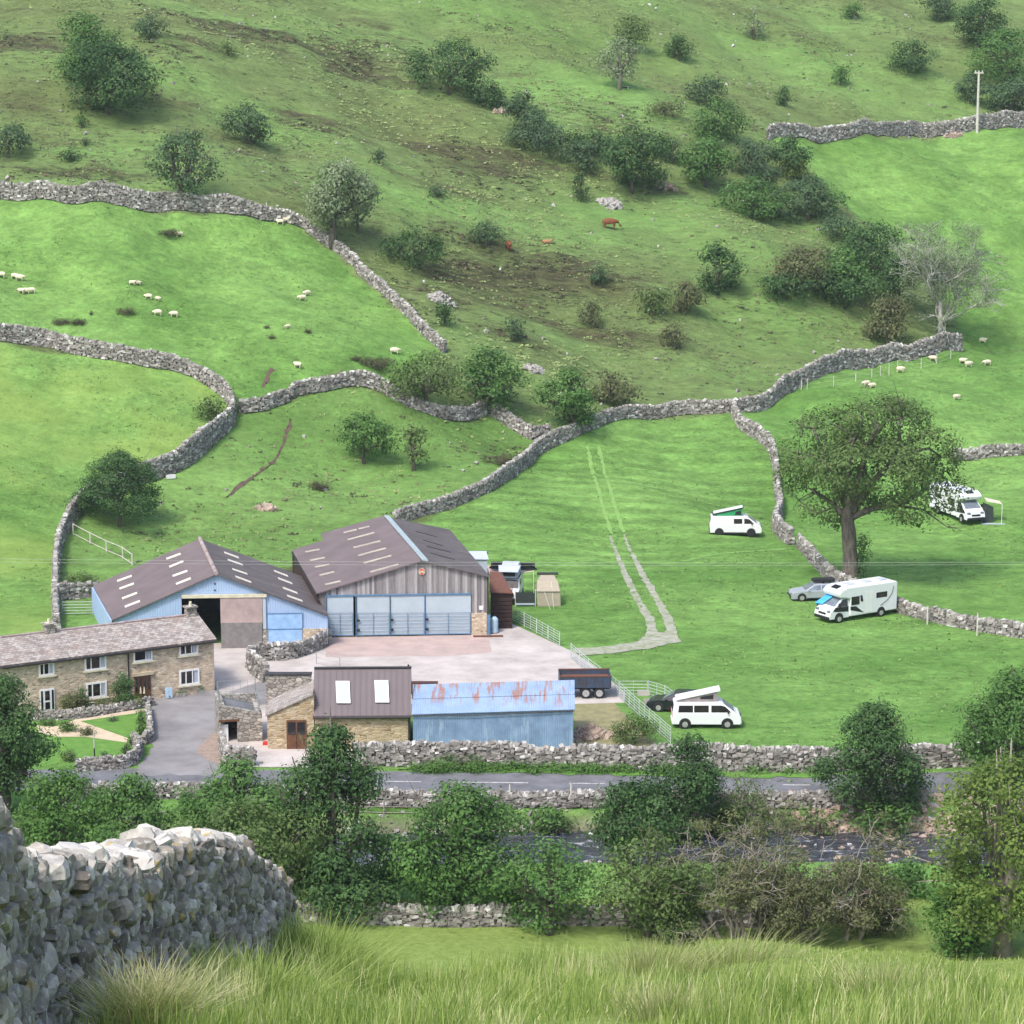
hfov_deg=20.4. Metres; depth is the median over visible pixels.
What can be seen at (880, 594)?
side window
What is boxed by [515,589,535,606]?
windbreak
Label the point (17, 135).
bush
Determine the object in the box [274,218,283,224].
sheep
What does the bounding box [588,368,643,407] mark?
bush
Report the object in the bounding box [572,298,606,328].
bush
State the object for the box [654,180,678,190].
rock outcrop
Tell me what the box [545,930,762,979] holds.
grass tussock
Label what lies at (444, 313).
bush
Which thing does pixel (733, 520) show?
campervan
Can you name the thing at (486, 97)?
bush
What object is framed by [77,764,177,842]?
tree
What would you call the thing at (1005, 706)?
tree
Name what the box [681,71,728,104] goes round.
bush
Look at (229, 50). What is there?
bush
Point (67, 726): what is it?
bush
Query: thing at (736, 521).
side window
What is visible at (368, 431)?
bush
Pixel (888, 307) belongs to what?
bush
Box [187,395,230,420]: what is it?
bush
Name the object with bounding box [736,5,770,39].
bush
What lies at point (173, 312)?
sheep
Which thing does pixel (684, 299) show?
bush
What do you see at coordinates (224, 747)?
dry stone wall
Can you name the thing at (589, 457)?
grass track
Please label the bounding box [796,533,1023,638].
dry stone wall
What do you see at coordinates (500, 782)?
road marking
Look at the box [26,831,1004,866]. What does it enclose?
river
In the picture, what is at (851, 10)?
bush
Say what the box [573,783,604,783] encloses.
road marking
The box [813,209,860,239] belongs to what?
bush
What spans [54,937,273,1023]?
grass tussock
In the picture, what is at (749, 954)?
grass tussock
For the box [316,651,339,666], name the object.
railing
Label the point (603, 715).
scrub ground
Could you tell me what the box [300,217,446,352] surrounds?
dry stone wall
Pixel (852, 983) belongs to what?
grass tussock
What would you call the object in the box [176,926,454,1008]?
grass tussock
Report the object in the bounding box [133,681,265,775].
driveway
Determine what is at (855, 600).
side window
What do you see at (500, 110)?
rock outcrop
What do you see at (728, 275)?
bush
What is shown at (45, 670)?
window
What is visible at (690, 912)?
hawthorn tree
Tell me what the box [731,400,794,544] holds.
dry stone wall
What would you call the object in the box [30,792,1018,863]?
river stones
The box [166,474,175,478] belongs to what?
drinking trough
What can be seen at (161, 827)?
tree
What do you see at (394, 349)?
sheep
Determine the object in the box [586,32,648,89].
tree
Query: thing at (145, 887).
dry stone wall
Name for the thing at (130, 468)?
bush
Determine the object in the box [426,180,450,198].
bush
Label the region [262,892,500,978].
grass tussock
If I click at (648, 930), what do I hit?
tree
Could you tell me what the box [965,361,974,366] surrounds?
sheep
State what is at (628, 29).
bush
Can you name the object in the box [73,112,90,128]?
bush
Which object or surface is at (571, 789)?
post
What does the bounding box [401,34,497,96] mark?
bush
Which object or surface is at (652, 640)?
field entrance
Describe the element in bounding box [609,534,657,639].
gravel track
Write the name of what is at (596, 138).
bush
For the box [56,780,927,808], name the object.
dry stone wall
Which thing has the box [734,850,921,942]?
hawthorn tree
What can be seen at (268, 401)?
dry stone wall
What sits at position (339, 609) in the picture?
door
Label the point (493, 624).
water tank
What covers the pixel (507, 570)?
roof tent
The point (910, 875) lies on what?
bush
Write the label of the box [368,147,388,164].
bush
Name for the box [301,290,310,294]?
sheep
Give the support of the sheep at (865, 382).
on the ground at (39, 237)
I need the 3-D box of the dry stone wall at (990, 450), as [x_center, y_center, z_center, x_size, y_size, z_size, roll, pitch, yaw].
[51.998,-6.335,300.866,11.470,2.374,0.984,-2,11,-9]
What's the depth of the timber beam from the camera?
229.00 m
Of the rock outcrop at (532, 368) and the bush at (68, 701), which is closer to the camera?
the bush at (68, 701)
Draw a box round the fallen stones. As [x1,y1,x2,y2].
[943,131,962,138]
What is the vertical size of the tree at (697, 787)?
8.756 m
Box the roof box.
[811,577,834,582]
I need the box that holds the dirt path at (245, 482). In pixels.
[226,418,291,497]
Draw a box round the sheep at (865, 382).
[860,380,869,386]
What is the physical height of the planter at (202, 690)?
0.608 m
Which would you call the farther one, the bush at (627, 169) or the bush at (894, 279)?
the bush at (627, 169)
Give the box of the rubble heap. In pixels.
[573,722,614,740]
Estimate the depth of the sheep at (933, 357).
334.26 m
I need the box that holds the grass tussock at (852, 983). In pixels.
[768,944,992,1001]
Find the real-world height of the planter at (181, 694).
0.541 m
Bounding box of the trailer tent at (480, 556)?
[469,551,488,573]
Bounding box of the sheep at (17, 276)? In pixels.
[15,274,26,280]
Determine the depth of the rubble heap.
199.34 m
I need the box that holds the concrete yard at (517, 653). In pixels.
[214,624,625,703]
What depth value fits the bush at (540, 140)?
364.51 m
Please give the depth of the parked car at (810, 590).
241.58 m
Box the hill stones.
[1,1,994,507]
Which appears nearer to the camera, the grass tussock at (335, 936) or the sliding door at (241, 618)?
the grass tussock at (335, 936)
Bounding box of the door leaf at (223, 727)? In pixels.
[221,724,227,740]
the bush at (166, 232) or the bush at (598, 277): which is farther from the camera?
the bush at (598, 277)
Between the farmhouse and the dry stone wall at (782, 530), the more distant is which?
the dry stone wall at (782, 530)
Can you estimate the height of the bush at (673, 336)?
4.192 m
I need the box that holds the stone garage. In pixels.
[313,664,411,747]
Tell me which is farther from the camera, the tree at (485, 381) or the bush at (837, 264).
the bush at (837, 264)
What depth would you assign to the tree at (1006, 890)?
152.13 m
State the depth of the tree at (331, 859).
160.52 m
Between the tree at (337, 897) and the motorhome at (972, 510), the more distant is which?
the motorhome at (972, 510)
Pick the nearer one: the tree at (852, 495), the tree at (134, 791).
the tree at (134, 791)
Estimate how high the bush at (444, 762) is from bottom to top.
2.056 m
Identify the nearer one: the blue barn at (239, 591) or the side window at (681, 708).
the side window at (681, 708)
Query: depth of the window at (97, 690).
207.61 m
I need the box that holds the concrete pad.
[326,635,491,656]
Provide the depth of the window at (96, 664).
207.20 m
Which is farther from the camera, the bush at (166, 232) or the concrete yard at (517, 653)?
the bush at (166, 232)
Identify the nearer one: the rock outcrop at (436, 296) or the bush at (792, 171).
the rock outcrop at (436, 296)
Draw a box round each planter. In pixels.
[176,690,187,697]
[197,686,204,692]
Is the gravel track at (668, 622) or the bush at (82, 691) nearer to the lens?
the bush at (82, 691)
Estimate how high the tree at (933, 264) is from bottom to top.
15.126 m
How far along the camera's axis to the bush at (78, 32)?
352.90 m
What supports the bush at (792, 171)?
on the ground at (39, 237)
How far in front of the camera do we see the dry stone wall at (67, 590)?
242.46 m
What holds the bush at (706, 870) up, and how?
on the ground at (39, 237)
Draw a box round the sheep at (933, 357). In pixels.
[927,355,936,360]
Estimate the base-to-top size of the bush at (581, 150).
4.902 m
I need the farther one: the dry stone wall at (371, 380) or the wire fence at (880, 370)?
the wire fence at (880, 370)
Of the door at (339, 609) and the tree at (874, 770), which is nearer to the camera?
the tree at (874, 770)
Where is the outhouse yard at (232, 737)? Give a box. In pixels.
[228,704,267,744]
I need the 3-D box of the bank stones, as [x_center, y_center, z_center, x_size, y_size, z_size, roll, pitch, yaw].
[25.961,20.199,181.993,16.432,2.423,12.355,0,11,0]
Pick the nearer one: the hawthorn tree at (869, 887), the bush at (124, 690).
the hawthorn tree at (869, 887)
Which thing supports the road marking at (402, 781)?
on the road
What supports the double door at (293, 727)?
in the stone lean to at (288, 713)
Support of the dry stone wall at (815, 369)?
on the ground at (39, 237)
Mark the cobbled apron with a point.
(207, 749)
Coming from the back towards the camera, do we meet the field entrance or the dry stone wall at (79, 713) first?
the field entrance
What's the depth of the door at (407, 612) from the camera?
229.13 m
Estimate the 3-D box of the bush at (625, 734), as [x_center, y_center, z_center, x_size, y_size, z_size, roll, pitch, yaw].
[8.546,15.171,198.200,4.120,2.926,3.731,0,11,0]
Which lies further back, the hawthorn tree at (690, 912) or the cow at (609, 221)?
the cow at (609, 221)
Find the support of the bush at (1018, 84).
on the ground at (39, 237)
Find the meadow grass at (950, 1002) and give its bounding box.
[66,909,1023,1023]
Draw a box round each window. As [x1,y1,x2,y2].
[37,663,56,678]
[83,656,108,672]
[86,681,108,700]
[132,651,154,664]
[177,645,199,657]
[178,668,201,687]
[503,572,514,575]
[678,706,692,711]
[694,706,708,711]
[701,695,712,698]
[711,706,729,711]
[734,519,741,523]
[744,519,753,523]
[840,599,847,606]
[851,596,859,604]
[876,591,886,597]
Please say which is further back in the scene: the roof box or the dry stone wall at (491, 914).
the roof box
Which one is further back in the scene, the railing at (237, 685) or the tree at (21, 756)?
the railing at (237, 685)
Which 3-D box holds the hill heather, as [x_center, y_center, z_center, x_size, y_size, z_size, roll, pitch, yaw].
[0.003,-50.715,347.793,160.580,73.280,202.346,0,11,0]
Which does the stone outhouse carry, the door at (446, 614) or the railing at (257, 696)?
the railing at (257, 696)
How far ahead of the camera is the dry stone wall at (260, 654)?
221.29 m
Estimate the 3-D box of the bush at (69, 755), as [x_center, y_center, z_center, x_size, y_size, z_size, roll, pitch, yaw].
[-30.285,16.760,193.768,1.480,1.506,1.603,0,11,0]
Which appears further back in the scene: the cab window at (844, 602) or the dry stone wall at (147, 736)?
the cab window at (844, 602)
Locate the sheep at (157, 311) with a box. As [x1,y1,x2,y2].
[150,309,161,315]
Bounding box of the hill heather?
[1,0,1014,562]
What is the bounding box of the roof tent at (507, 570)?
[489,561,536,577]
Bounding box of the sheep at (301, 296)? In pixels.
[295,295,305,300]
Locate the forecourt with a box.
[232,745,352,766]
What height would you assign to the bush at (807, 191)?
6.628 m
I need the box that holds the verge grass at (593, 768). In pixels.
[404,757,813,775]
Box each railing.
[217,678,255,700]
[218,691,259,711]
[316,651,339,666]
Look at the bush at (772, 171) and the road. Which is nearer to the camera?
the road
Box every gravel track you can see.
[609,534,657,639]
[623,534,676,631]
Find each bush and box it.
[0,121,32,158]
[39,717,58,726]
[50,318,71,325]
[51,6,126,82]
[55,143,84,161]
[55,689,88,711]
[56,717,79,732]
[57,33,166,114]
[58,748,76,762]
[59,566,98,593]
[63,436,164,530]
[67,318,86,325]
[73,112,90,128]
[75,685,92,707]
[75,723,98,735]
[80,136,91,145]
[94,697,108,707]
[106,667,137,703]
[106,715,118,721]
[115,306,135,314]
[118,742,133,754]
[125,694,145,706]
[130,10,172,38]
[134,709,146,723]
[134,720,147,734]
[155,227,180,236]
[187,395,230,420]
[215,38,238,55]
[215,98,276,143]
[304,480,331,491]
[329,406,399,464]
[345,196,374,233]
[351,355,362,360]
[355,853,416,898]
[356,356,395,370]
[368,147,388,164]
[373,222,455,269]
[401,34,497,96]
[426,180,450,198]
[427,751,485,774]
[430,299,455,326]
[462,73,509,107]
[465,215,513,246]
[480,454,513,464]
[495,89,550,135]
[495,315,525,340]
[496,111,578,152]
[518,801,583,838]
[546,138,602,169]
[560,125,616,156]
[566,167,591,201]
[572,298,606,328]
[588,262,610,285]
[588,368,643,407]
[593,117,678,193]
[607,709,661,744]
[608,12,654,52]
[629,285,677,316]
[642,97,687,116]
[653,134,685,163]
[655,320,686,349]
[659,32,697,60]
[668,133,743,187]
[668,278,711,314]
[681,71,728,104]
[683,854,752,905]
[685,90,755,139]
[689,238,748,295]
[706,173,800,221]
[723,136,780,174]
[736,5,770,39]
[740,156,790,188]
[756,265,816,302]
[762,175,843,223]
[765,133,813,173]
[765,241,839,289]
[772,85,796,106]
[778,150,816,179]
[803,186,850,213]
[809,260,892,309]
[809,866,881,903]
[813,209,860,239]
[817,245,878,295]
[821,218,914,279]
[822,64,852,85]
[830,230,880,260]
[838,0,866,18]
[839,791,925,837]
[853,291,914,343]
[872,249,920,310]
[882,32,939,73]
[886,853,950,903]
[910,0,961,21]
[910,884,1004,960]
[948,0,1014,47]
[953,67,990,103]
[959,25,1023,83]
[976,75,1023,111]
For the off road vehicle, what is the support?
on the ground at (39, 237)
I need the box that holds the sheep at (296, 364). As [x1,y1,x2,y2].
[292,360,301,367]
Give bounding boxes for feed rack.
[412,681,437,697]
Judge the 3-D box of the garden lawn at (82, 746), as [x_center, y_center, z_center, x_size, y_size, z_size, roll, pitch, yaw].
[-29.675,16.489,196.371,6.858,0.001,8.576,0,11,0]
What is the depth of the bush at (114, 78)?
345.50 m
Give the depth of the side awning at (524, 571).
243.16 m
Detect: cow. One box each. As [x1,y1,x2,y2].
[505,240,512,249]
[602,218,620,228]
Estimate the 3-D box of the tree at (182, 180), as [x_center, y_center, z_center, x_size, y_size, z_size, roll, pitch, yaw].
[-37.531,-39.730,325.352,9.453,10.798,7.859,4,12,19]
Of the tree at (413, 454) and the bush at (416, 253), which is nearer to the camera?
the tree at (413, 454)
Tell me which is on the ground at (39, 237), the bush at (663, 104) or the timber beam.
the bush at (663, 104)
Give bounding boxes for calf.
[542,238,553,242]
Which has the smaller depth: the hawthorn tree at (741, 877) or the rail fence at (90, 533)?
the hawthorn tree at (741, 877)
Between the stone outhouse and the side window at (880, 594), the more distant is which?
the side window at (880, 594)
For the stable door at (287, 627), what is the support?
in the blue barn at (239, 591)
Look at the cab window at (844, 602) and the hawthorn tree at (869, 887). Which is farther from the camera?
the cab window at (844, 602)
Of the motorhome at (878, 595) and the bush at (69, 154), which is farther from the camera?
the bush at (69, 154)
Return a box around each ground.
[0,0,1023,1023]
[573,703,654,746]
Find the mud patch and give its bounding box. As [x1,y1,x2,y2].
[261,368,274,386]
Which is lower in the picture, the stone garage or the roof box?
the stone garage
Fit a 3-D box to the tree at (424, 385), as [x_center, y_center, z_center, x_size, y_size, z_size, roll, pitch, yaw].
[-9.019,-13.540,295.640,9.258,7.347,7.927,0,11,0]
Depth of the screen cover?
234.94 m
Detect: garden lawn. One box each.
[36,734,130,767]
[82,713,136,736]
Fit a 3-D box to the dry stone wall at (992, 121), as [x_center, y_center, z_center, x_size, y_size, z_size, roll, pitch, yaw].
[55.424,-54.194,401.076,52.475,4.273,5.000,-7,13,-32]
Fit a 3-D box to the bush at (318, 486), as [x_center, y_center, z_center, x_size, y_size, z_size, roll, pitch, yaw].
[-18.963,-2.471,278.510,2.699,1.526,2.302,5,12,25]
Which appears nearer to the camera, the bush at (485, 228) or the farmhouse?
the farmhouse
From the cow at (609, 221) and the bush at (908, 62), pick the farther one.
the bush at (908, 62)
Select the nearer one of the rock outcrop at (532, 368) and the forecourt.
the forecourt
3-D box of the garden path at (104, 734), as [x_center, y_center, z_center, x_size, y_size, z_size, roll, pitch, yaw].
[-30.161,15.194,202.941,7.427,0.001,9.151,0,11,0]
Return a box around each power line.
[57,559,936,562]
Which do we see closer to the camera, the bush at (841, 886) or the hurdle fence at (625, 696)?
the bush at (841, 886)
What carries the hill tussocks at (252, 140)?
on the ground at (39, 237)
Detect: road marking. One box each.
[385,781,420,781]
[473,782,527,782]
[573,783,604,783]
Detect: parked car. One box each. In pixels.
[646,689,694,711]
[787,581,837,601]
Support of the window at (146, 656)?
in the farmhouse
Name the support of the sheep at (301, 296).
on the ground at (39, 237)
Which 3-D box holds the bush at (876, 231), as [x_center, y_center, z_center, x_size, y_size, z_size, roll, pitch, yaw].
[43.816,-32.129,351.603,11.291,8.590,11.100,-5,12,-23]
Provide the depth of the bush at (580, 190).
356.41 m
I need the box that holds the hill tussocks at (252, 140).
[0,0,1023,558]
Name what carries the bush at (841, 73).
on the ground at (39, 237)
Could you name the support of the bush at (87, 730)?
on the ground at (39, 237)
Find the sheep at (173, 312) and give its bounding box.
[167,311,177,316]
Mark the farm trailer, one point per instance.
(597, 681)
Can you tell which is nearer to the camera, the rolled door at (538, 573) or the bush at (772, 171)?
the rolled door at (538, 573)
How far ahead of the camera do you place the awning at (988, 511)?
272.72 m
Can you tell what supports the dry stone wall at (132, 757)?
on the ground at (39, 237)
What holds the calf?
on the ground at (39, 237)
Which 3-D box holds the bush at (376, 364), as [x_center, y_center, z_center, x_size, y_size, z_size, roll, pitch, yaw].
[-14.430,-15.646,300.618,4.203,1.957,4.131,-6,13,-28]
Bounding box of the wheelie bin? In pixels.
[165,687,172,697]
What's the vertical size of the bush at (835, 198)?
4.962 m
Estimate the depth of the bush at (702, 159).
365.91 m
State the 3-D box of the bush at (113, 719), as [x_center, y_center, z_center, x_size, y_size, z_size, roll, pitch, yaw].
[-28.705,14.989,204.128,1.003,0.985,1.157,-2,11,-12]
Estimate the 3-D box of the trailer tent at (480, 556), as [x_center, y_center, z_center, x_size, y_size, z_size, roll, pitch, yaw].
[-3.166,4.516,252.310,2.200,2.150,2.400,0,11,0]
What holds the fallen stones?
on the ground at (39, 237)
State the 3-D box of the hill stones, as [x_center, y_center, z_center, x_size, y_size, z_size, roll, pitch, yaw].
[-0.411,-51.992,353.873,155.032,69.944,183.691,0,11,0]
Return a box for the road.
[9,769,1022,792]
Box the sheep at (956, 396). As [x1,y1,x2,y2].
[953,394,962,399]
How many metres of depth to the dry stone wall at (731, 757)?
191.89 m
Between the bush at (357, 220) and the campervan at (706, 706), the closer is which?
the campervan at (706, 706)
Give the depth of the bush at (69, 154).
334.67 m
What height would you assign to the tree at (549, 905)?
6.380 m
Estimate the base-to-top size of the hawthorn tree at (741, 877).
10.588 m
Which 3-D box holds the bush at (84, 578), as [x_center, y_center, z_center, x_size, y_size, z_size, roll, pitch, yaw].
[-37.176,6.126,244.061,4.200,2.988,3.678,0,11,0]
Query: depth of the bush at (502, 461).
288.93 m
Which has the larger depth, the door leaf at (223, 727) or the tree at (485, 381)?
the tree at (485, 381)
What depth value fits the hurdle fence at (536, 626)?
230.25 m
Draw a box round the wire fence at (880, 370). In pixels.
[807,350,950,389]
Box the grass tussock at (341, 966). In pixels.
[261,922,463,985]
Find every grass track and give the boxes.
[586,446,612,533]
[597,446,624,531]
[683,548,786,561]
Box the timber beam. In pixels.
[473,635,502,636]
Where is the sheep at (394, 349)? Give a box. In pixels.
[390,347,402,353]
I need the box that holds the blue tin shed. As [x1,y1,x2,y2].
[411,680,574,747]
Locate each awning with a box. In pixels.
[487,566,498,573]
[521,570,533,592]
[982,497,1002,523]
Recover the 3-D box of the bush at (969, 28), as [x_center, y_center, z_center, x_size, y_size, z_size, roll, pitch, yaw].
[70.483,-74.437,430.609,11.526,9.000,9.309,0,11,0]
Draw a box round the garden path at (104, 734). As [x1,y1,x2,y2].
[37,709,143,741]
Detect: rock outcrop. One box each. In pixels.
[253,501,277,511]
[427,291,456,307]
[492,106,509,113]
[523,363,544,374]
[595,197,622,209]
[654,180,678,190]
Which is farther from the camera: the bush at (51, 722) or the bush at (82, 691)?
the bush at (82, 691)
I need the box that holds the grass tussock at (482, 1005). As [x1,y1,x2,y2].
[368,971,570,1022]
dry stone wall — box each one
[0,179,303,227]
[0,323,236,628]
[0,796,300,1023]
[30,696,155,720]
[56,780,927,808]
[57,580,99,600]
[74,730,144,771]
[141,701,154,744]
[217,730,256,765]
[238,388,289,413]
[245,626,332,682]
[287,369,486,421]
[296,900,891,928]
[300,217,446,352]
[351,739,1020,772]
[392,331,963,520]
[491,402,551,439]
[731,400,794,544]
[765,110,1023,143]
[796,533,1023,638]
[953,442,1023,460]
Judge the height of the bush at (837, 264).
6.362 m
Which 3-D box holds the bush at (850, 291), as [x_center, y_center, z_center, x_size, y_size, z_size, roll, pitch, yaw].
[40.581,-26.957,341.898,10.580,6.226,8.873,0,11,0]
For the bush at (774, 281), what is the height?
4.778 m
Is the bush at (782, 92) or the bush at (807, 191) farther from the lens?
the bush at (782, 92)
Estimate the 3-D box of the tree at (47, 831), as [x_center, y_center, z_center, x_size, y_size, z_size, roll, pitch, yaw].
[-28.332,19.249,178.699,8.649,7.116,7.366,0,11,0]
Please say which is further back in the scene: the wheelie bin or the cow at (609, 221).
the cow at (609, 221)
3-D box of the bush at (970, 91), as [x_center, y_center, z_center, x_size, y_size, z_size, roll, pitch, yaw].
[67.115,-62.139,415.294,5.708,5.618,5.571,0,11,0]
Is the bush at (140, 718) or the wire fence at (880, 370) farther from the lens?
the wire fence at (880, 370)
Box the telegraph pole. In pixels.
[974,71,983,132]
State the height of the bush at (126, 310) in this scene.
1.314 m
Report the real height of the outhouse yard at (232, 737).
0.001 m
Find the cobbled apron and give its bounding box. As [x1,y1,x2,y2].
[196,733,225,764]
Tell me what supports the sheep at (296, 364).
on the ground at (39, 237)
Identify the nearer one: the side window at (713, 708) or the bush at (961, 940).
the bush at (961, 940)
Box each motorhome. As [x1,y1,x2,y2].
[814,576,896,622]
[929,481,984,522]
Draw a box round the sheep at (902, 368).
[896,366,907,372]
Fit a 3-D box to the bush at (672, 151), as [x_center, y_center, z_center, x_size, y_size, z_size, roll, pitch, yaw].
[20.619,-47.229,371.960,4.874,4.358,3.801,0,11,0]
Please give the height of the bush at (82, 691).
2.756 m
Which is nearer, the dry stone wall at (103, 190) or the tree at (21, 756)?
the tree at (21, 756)
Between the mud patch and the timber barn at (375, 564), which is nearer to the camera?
the timber barn at (375, 564)
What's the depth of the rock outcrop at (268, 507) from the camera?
270.97 m
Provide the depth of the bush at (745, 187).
360.04 m
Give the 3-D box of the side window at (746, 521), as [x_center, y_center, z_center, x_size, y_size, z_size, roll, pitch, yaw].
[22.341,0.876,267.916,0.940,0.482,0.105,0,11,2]
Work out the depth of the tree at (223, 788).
167.55 m
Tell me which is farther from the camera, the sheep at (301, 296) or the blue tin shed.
the sheep at (301, 296)
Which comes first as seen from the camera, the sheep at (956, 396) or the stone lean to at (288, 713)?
the stone lean to at (288, 713)
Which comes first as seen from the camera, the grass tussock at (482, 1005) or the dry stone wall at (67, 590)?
the grass tussock at (482, 1005)
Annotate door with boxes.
[39,688,54,710]
[134,675,150,697]
[220,597,262,647]
[267,613,302,642]
[286,720,306,748]
[327,596,353,635]
[357,596,389,635]
[391,595,423,634]
[425,595,470,634]
[537,572,557,574]
[866,591,872,611]
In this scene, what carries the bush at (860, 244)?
on the ground at (39, 237)
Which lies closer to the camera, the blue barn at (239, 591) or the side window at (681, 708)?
the side window at (681, 708)
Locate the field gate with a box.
[62,601,93,614]
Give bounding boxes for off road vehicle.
[504,573,523,600]
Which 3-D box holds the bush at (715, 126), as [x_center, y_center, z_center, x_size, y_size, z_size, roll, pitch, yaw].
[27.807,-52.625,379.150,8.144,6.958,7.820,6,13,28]
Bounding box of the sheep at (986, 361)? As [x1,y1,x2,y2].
[981,360,990,364]
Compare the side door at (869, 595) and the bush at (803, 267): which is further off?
the bush at (803, 267)
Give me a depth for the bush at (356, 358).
300.46 m
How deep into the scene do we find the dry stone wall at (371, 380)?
296.17 m
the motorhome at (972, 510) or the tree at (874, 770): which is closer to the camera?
the tree at (874, 770)
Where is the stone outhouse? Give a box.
[215,692,261,741]
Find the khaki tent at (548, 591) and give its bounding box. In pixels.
[536,572,560,606]
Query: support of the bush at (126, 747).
on the ground at (39, 237)
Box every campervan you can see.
[670,685,741,728]
[709,505,761,536]
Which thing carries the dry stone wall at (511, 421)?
on the ground at (39, 237)
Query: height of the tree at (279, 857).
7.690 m
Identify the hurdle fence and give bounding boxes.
[512,607,559,645]
[571,644,670,743]
[618,680,672,695]
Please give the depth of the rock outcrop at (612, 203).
356.35 m
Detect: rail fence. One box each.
[72,523,132,564]
[298,799,426,814]
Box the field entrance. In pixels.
[573,631,680,655]
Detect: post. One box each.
[570,781,571,808]
[976,612,978,635]
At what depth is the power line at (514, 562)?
216.79 m
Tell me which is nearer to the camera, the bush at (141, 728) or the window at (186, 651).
the bush at (141, 728)
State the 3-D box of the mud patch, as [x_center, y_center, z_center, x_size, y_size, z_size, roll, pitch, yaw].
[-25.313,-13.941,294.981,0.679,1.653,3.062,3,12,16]
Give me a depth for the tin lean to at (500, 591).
231.75 m
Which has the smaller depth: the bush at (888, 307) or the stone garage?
the stone garage
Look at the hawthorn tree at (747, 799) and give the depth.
182.00 m
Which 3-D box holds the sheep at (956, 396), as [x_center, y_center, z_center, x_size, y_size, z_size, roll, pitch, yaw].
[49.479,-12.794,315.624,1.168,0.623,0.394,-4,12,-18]
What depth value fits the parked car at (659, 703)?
206.47 m
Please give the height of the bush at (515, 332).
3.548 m
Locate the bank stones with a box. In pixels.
[788,787,1022,862]
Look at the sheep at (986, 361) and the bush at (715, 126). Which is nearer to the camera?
the sheep at (986, 361)
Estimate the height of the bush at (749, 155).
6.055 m
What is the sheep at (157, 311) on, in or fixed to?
on the ground at (39, 237)
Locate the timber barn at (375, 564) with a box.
[291,515,489,636]
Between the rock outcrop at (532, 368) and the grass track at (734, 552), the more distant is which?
the rock outcrop at (532, 368)
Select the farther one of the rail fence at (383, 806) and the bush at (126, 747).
the bush at (126, 747)
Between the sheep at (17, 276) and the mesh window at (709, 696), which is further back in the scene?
the sheep at (17, 276)
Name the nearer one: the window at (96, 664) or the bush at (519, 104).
the window at (96, 664)
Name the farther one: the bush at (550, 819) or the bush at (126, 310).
the bush at (126, 310)
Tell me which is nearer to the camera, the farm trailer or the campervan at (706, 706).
the campervan at (706, 706)
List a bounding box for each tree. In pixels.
[0,668,65,815]
[7,761,120,846]
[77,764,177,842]
[141,124,227,197]
[149,818,175,830]
[160,751,300,856]
[161,794,346,906]
[263,707,400,899]
[298,862,414,928]
[300,154,386,250]
[373,770,539,922]
[380,348,469,402]
[394,416,432,470]
[451,342,534,413]
[481,833,606,938]
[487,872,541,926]
[529,361,603,430]
[577,773,689,863]
[582,823,711,940]
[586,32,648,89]
[605,863,732,943]
[633,729,728,848]
[642,795,922,948]
[696,770,775,842]
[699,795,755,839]
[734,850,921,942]
[755,380,975,578]
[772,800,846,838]
[807,695,938,820]
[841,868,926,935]
[887,219,1012,342]
[908,737,1023,957]
[943,665,1023,796]
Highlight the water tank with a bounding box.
[490,616,498,633]
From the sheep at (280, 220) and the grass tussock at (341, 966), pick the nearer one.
the grass tussock at (341, 966)
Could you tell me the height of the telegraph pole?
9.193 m
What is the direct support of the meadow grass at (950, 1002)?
on the ground at (39, 237)
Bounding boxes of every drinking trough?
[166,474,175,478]
[637,690,649,695]
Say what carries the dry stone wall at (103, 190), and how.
on the ground at (39, 237)
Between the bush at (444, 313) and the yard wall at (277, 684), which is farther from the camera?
the bush at (444, 313)
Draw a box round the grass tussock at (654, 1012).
[584,963,738,1023]
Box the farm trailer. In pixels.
[558,668,611,698]
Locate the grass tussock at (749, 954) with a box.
[558,922,880,973]
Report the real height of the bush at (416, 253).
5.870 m
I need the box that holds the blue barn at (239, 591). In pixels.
[91,536,327,647]
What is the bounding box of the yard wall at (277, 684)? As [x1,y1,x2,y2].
[265,672,311,708]
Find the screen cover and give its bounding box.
[815,594,832,605]
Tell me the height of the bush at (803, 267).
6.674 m
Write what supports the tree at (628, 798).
on the ground at (39, 237)
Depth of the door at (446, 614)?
229.35 m
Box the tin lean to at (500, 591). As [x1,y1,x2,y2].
[489,571,512,628]
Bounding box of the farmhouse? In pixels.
[0,601,216,715]
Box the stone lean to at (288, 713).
[265,680,314,748]
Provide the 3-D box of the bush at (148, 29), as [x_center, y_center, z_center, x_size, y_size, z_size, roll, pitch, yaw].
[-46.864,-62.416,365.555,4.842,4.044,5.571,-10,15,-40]
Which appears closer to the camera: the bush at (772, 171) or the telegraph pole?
the bush at (772, 171)
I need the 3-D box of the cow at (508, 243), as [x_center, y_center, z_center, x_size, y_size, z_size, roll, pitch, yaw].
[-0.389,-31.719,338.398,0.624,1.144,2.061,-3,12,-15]
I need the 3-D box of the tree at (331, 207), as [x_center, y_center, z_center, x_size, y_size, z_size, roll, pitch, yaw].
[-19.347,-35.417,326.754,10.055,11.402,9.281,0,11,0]
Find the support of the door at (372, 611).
in the timber barn at (375, 564)

